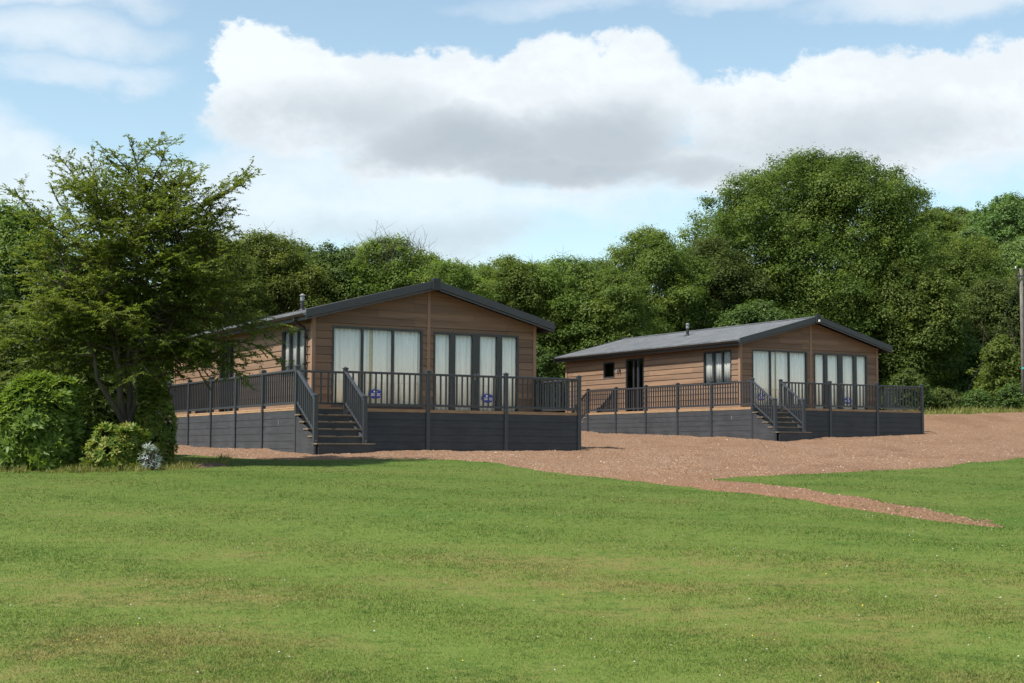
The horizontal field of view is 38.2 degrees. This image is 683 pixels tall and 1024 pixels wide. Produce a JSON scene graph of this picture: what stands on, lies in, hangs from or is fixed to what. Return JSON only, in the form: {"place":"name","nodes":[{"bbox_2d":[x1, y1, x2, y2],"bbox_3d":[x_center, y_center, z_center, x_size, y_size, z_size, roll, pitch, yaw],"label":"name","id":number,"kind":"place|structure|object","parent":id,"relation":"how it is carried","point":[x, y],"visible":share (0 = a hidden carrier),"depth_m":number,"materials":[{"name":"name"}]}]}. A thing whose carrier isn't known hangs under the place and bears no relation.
{"place":"outdoors","nodes":[
{"label":"outdoors","id":0,"kind":"place"},
{"bbox_2d":[0,402,1023,682],"bbox_3d":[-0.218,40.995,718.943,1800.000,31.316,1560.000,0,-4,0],"label":"lawn","id":1,"kind":"structure","parent":0,"point":[244,486],"depth_m":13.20,"materials":[{"name":"green plant"}]},
{"bbox_2d":[0,265,31,389],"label":"hillside tree","id":2,"kind":"object","parent":1,"relation":"on","point":[2,283],"visible":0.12,"depth_m":48.39,"materials":[{"name":"green plant"}]},
{"bbox_2d":[0,369,86,470],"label":"rhododendron","id":3,"kind":"object","parent":1,"relation":"on","point":[41,422],"visible":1,"depth_m":27.20,"materials":[{"name":"green plant"}]},
{"bbox_2d":[0,314,92,454],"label":"shrub","id":4,"kind":"object","parent":1,"relation":"on","point":[4,357],"visible":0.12,"depth_m":32.14,"materials":[{"name":"green plant"}]},
{"bbox_2d":[0,194,106,386],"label":"broadleaf tree","id":5,"kind":"object","parent":1,"relation":"on","point":[12,233],"visible":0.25,"depth_m":51.17,"materials":[{"name":"green plant"}]},
{"bbox_2d":[57,344,152,452],"bbox_3d":[-9.107,1.148,32.370,2.568,2.968,2.451,0,-4,0],"label":"shrub","id":6,"kind":"object","parent":1,"relation":"on","point":[110,415],"visible":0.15,"depth_m":31.72,"materials":[{"name":"green plant"}]},
{"bbox_2d":[28,241,189,420],"bbox_3d":[-14.950,0.004,53.986,7.917,7.483,6.493,0,-4,0],"label":"broadleaf tree","id":7,"kind":"object","parent":1,"relation":"on","point":[166,370],"depth_m":53.41,"materials":[{"name":"green plant"}]},
{"bbox_2d":[81,421,151,468],"bbox_3d":[-7.326,1.972,27.424,1.320,1.018,1.309,2,-5,-26],"label":"shrub","id":8,"kind":"object","parent":1,"relation":"on","point":[125,442],"visible":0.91,"depth_m":27.10,"materials":[{"name":"green plant"}]},
{"bbox_2d":[0,452,234,473],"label":"rough grass","id":9,"kind":"structure","parent":1,"relation":"on","point":[185,464],"depth_m":26.93,"materials":[{"name":"green plant"}]},
{"bbox_2d":[137,444,162,469],"bbox_3d":[-6.595,2.136,26.937,0.477,0.638,0.436,-1,-5,21],"label":"silver plant","id":10,"kind":"object","parent":1,"relation":"on","point":[148,461],"visible":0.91,"depth_m":26.89,"materials":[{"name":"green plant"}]},
{"bbox_2d":[0,131,302,423],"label":"feathery tree","id":11,"kind":"object","parent":1,"relation":"on","point":[135,351],"visible":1,"depth_m":29.03,"materials":[{"name":"green plant"}]},
{"bbox_2d":[132,374,179,463],"bbox_3d":[-7.101,1.577,29.247,1.141,1.933,1.005,0,-4,0],"label":"shrub","id":12,"kind":"object","parent":1,"relation":"on","point":[157,425],"visible":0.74,"depth_m":29.07,"materials":[{"name":"green plant"}]},
{"bbox_2d":[192,463,227,467],"bbox_3d":[-5.897,2.401,28.427,0.977,0.125,1.082,0,-4,0],"label":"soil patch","id":13,"kind":"object","parent":1,"relation":"on","point":[206,465],"visible":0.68,"depth_m":28.30,"materials":[{"name":"brown soil"}]},
{"bbox_2d":[150,228,278,384],"bbox_3d":[-12.694,-0.390,60.076,7.535,8.646,7.148,-2,-5,32],"label":"broadleaf tree","id":14,"kind":"object","parent":1,"relation":"on","point":[253,293],"visible":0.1,"depth_m":59.16,"materials":[{"name":"green plant"}]},
{"bbox_2d":[183,236,281,323],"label":"broadleaf tree","id":15,"kind":"object","parent":1,"relation":"on","point":[256,258],"depth_m":65.88,"materials":[{"name":"green plant"}]},
{"bbox_2d":[199,216,339,329],"bbox_3d":[-10.818,-0.710,63.453,6.768,9.396,6.296,0,-4,0],"label":"broadleaf tree","id":16,"kind":"object","parent":1,"relation":"on","point":[267,246],"visible":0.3,"depth_m":62.62,"materials":[{"name":"green plant"}]},
{"bbox_2d":[279,237,333,300],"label":"broadleaf tree","id":17,"kind":"object","parent":1,"relation":"on","point":[300,246],"visible":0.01,"depth_m":68.85,"materials":[{"name":"green plant"}]},
{"bbox_2d":[268,240,377,312],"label":"broadleaf tree","id":18,"kind":"object","parent":1,"relation":"on","point":[330,260],"visible":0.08,"depth_m":65.41,"materials":[{"name":"green plant"}]},
{"bbox_2d":[170,278,555,414],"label":"holiday lodge","id":19,"kind":"structure","parent":1,"relation":"on","point":[435,326],"depth_m":40.23,"materials":[{"name":"brown wood"}]},
{"bbox_2d":[219,342,233,411],"bbox_3d":[-8.600,1.093,44.453,0.137,2.200,1.300,3,-5,-29],"label":"side door","id":20,"kind":"structure","parent":19,"relation":"in","point":[230,375],"depth_m":44.32,"materials":[{"name":"black glass"}]},
{"bbox_2d":[281,327,303,376],"bbox_3d":[-5.831,0.290,39.746,0.141,1.270,1.700,3,-5,-29],"label":"window","id":21,"kind":"structure","parent":19,"relation":"in","point":[295,342],"depth_m":39.91,"materials":[{"name":"clear glass"}]},
{"bbox_2d":[331,326,422,408],"bbox_3d":[-3.610,0.702,39.466,2.640,2.130,0.149,3,-5,-29],"label":"window","id":22,"kind":"structure","parent":19,"relation":"in","point":[353,348],"depth_m":39.55,"materials":[{"name":"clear glass"}]},
{"bbox_2d":[433,332,518,411],"bbox_3d":[-0.993,0.878,40.898,2.670,2.180,0.210,3,-5,-29],"label":"french door","id":23,"kind":"structure","parent":19,"relation":"in","point":[453,353],"depth_m":40.89,"materials":[{"name":"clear glass"}]},
{"bbox_2d":[157,364,581,454],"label":"timber deck","id":24,"kind":"structure","parent":1,"relation":"on","point":[354,424],"depth_m":37.87,"materials":[{"name":"wood"}]},
{"bbox_2d":[339,241,399,282],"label":"broadleaf tree","id":25,"kind":"object","parent":1,"relation":"on","point":[354,249],"depth_m":70.19,"materials":[{"name":"green plant"}]},
{"bbox_2d":[325,220,454,299],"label":"broadleaf tree","id":26,"kind":"object","parent":1,"relation":"on","point":[382,253],"visible":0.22,"depth_m":65.36,"materials":[{"name":"green plant"}]},
{"bbox_2d":[402,251,469,289],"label":"broadleaf tree","id":27,"kind":"object","parent":1,"relation":"on","point":[438,257],"depth_m":71.21,"materials":[{"name":"green plant"}]},
{"bbox_2d":[403,255,502,301],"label":"broadleaf tree","id":28,"kind":"object","parent":1,"relation":"on","point":[462,279],"visible":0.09,"depth_m":67.94,"materials":[{"name":"green plant"}]},
{"bbox_2d":[461,261,525,303],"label":"broadleaf tree","id":29,"kind":"object","parent":1,"relation":"on","point":[474,266],"visible":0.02,"depth_m":76.94,"materials":[{"name":"green plant"}]},
{"bbox_2d":[1,478,1018,682],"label":"clover flowers","id":30,"kind":"object","parent":1,"relation":"on","point":[139,618],"visible":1,"depth_m":10.38,"materials":[{"name":"white plant"}]},
{"bbox_2d":[462,253,571,393],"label":"broadleaf tree","id":31,"kind":"object","parent":1,"relation":"on","point":[509,277],"visible":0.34,"depth_m":72.20,"materials":[{"name":"green plant"}]},
{"bbox_2d":[522,259,564,406],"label":"broadleaf tree","id":32,"kind":"object","parent":1,"relation":"on","point":[538,263],"depth_m":78.59,"materials":[{"name":"green plant"}]},
{"bbox_2d":[536,342,563,411],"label":"shrub","id":33,"kind":"object","parent":1,"relation":"on","point":[543,355],"visible":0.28,"depth_m":69.79,"materials":[{"name":"green plant"}]},
{"bbox_2d":[514,250,635,411],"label":"broadleaf tree","id":34,"kind":"object","parent":1,"relation":"on","point":[554,269],"visible":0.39,"depth_m":72.52,"materials":[{"name":"green plant"}]},
{"bbox_2d":[552,265,674,389],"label":"broadleaf tree","id":35,"kind":"object","parent":1,"relation":"on","point":[627,309],"visible":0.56,"depth_m":72.00,"materials":[{"name":"green plant"}]},
{"bbox_2d":[564,254,663,332],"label":"broadleaf tree","id":36,"kind":"object","parent":1,"relation":"on","point":[602,264],"depth_m":80.04,"materials":[{"name":"green plant"}]},
{"bbox_2d":[594,222,724,334],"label":"broadleaf tree","id":37,"kind":"object","parent":1,"relation":"on","point":[658,250],"visible":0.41,"depth_m":79.05,"materials":[{"name":"green plant"}]},
{"bbox_2d":[553,315,892,421],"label":"holiday lodge","id":38,"kind":"structure","parent":1,"relation":"on","point":[767,356],"depth_m":56.78,"materials":[{"name":"brown wood"}]},
{"bbox_2d":[603,362,614,377],"bbox_3d":[4.089,1.203,61.989,0.068,0.660,0.850,3,-5,-29],"label":"window","id":39,"kind":"structure","parent":38,"relation":"in","point":[607,362],"depth_m":62.08,"materials":[{"name":"black glass"}]},
{"bbox_2d":[626,358,643,411],"bbox_3d":[4.996,1.791,60.256,0.137,2.200,1.300,3,-5,-29],"label":"side door","id":40,"kind":"structure","parent":38,"relation":"in","point":[638,359],"depth_m":60.14,"materials":[{"name":"black glass"}]},
{"bbox_2d":[703,350,731,384],"bbox_3d":[7.765,0.988,55.549,0.141,1.270,1.700,3,-5,-29],"label":"window","id":41,"kind":"structure","parent":38,"relation":"in","point":[717,365],"depth_m":55.67,"materials":[{"name":"clear glass"}]},
{"bbox_2d":[752,349,807,407],"bbox_3d":[9.987,1.400,55.269,2.640,2.130,0.146,3,-5,-29],"label":"window","id":42,"kind":"structure","parent":38,"relation":"in","point":[791,366],"depth_m":55.29,"materials":[{"name":"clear glass"}]},
{"bbox_2d":[814,353,867,409],"bbox_3d":[12.604,1.576,56.703,2.670,2.180,0.208,3,-5,-29],"label":"french door","id":43,"kind":"structure","parent":38,"relation":"in","point":[836,368],"depth_m":56.72,"materials":[{"name":"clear glass"}]},
{"bbox_2d":[659,230,786,332],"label":"broadleaf tree","id":44,"kind":"object","parent":1,"relation":"on","point":[733,270],"visible":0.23,"depth_m":82.01,"materials":[{"name":"green plant"}]},
{"bbox_2d":[571,377,923,441],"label":"timber deck","id":45,"kind":"structure","parent":1,"relation":"on","point":[773,422],"depth_m":54.03,"materials":[{"name":"wood"}]},
{"bbox_2d":[704,296,801,328],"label":"broadleaf tree","id":46,"kind":"object","parent":1,"relation":"on","point":[760,312],"visible":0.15,"depth_m":77.34,"materials":[{"name":"green plant"}]},
{"bbox_2d":[674,145,951,364],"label":"oak tree","id":47,"kind":"object","parent":1,"relation":"on","point":[791,240],"visible":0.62,"depth_m":84.78,"materials":[{"name":"green plant"}]},
{"bbox_2d":[831,253,978,402],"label":"broadleaf tree","id":48,"kind":"object","parent":1,"relation":"on","point":[932,327],"visible":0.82,"depth_m":82.39,"materials":[{"name":"green plant"}]},
{"bbox_2d":[882,366,938,411],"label":"shrub","id":49,"kind":"object","parent":1,"relation":"on","point":[907,377],"visible":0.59,"depth_m":73.52,"materials":[{"name":"green plant"}]},
{"bbox_2d":[915,209,965,230],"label":"hillside tree","id":50,"kind":"object","parent":1,"relation":"on","point":[957,217],"visible":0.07,"depth_m":185.58,"materials":[{"name":"green plant"}]},
{"bbox_2d":[914,212,968,236],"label":"hillside tree","id":51,"kind":"object","parent":1,"relation":"on","point":[951,226],"visible":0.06,"depth_m":166.67,"materials":[{"name":"green plant"}]},
{"bbox_2d":[915,204,968,227],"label":"hillside tree","id":52,"kind":"object","parent":1,"relation":"on","point":[951,212],"visible":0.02,"depth_m":198.38,"materials":[{"name":"green plant"}]},
{"bbox_2d":[919,387,965,410],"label":"shrub","id":53,"kind":"object","parent":1,"relation":"on","point":[947,398],"visible":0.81,"depth_m":74.95,"materials":[{"name":"green plant"}]},
{"bbox_2d":[950,205,970,218],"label":"hillside tree","id":54,"kind":"object","parent":1,"relation":"on","point":[960,210],"visible":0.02,"depth_m":201.24,"materials":[{"name":"green plant"}]},
{"bbox_2d":[899,404,1023,413],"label":"long grass","id":55,"kind":"structure","parent":1,"relation":"on","point":[966,410],"depth_m":73.14,"materials":[{"name":"green plant"}]},
{"bbox_2d":[925,333,999,406],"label":"broadleaf tree","id":56,"kind":"object","parent":1,"relation":"on","point":[965,380],"visible":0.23,"depth_m":84.75,"materials":[{"name":"green plant"}]},
{"bbox_2d":[918,229,1011,327],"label":"broadleaf tree","id":57,"kind":"object","parent":1,"relation":"on","point":[967,262],"visible":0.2,"depth_m":102.72,"materials":[{"name":"green plant"}]},
{"bbox_2d":[962,211,988,226],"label":"hillside tree","id":58,"kind":"object","parent":1,"relation":"on","point":[965,217],"visible":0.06,"depth_m":187.87,"materials":[{"name":"green plant"}]},
{"bbox_2d":[954,226,1004,250],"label":"hillside tree","id":59,"kind":"object","parent":1,"relation":"on","point":[969,232],"visible":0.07,"depth_m":146.91,"materials":[{"name":"green plant"}]},
{"bbox_2d":[959,386,1000,409],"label":"shrub","id":60,"kind":"object","parent":1,"relation":"on","point":[979,398],"visible":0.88,"depth_m":76.51,"materials":[{"name":"green plant"}]},
{"bbox_2d":[947,274,1023,397],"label":"broadleaf tree","id":61,"kind":"object","parent":1,"relation":"on","point":[994,303],"visible":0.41,"depth_m":92.82,"materials":[{"name":"green plant"}]},
{"bbox_2d":[967,233,1008,252],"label":"hillside tree","id":62,"kind":"object","parent":1,"relation":"on","point":[993,244],"visible":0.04,"depth_m":130.32,"materials":[{"name":"green plant"}]},
{"bbox_2d":[967,240,1012,277],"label":"hillside tree","id":63,"kind":"object","parent":1,"relation":"on","point":[983,244],"visible":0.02,"depth_m":122.63,"materials":[{"name":"green plant"}]},
{"bbox_2d":[963,189,1023,244],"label":"hillside tree","id":64,"kind":"object","parent":1,"relation":"on","point":[1008,210],"visible":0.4,"depth_m":155.16,"materials":[{"name":"green plant"}]},
{"bbox_2d":[966,315,1020,395],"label":"broadleaf tree","id":65,"kind":"object","parent":1,"relation":"on","point":[1005,363],"visible":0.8,"depth_m":79.54,"materials":[{"name":"green plant"}]},
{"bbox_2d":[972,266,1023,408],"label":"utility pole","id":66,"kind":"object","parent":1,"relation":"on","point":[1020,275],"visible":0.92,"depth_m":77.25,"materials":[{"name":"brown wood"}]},
{"bbox_2d":[982,267,1023,350],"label":"broadleaf tree","id":67,"kind":"object","parent":1,"relation":"on","point":[1013,280],"visible":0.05,"depth_m":96.08,"materials":[{"name":"green plant"}]},
{"bbox_2d":[985,236,1023,281],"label":"hillside tree","id":68,"kind":"object","parent":1,"relation":"on","point":[1015,250],"visible":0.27,"depth_m":120.66,"materials":[{"name":"green plant"}]},
{"bbox_2d":[993,380,1023,409],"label":"shrub","id":69,"kind":"object","parent":1,"relation":"on","point":[1008,396],"visible":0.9,"depth_m":77.16,"materials":[{"name":"green plant"}]},
{"bbox_2d":[1005,258,1023,279],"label":"hillside tree","id":70,"kind":"object","parent":1,"relation":"on","point":[1019,264],"visible":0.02,"depth_m":116.26,"materials":[{"name":"green plant"}]},
{"bbox_2d":[0,0,1023,383],"label":"sky","id":71,"kind":"structure","parent":0,"point":[487,129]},
{"bbox_2d":[174,412,1023,526],"bbox_3d":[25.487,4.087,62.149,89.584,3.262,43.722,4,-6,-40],"label":"gravel drive","id":72,"kind":"structure","parent":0,"point":[985,433],"depth_m":33.74,"materials":[{"name":"brown gravel"}]}
]}

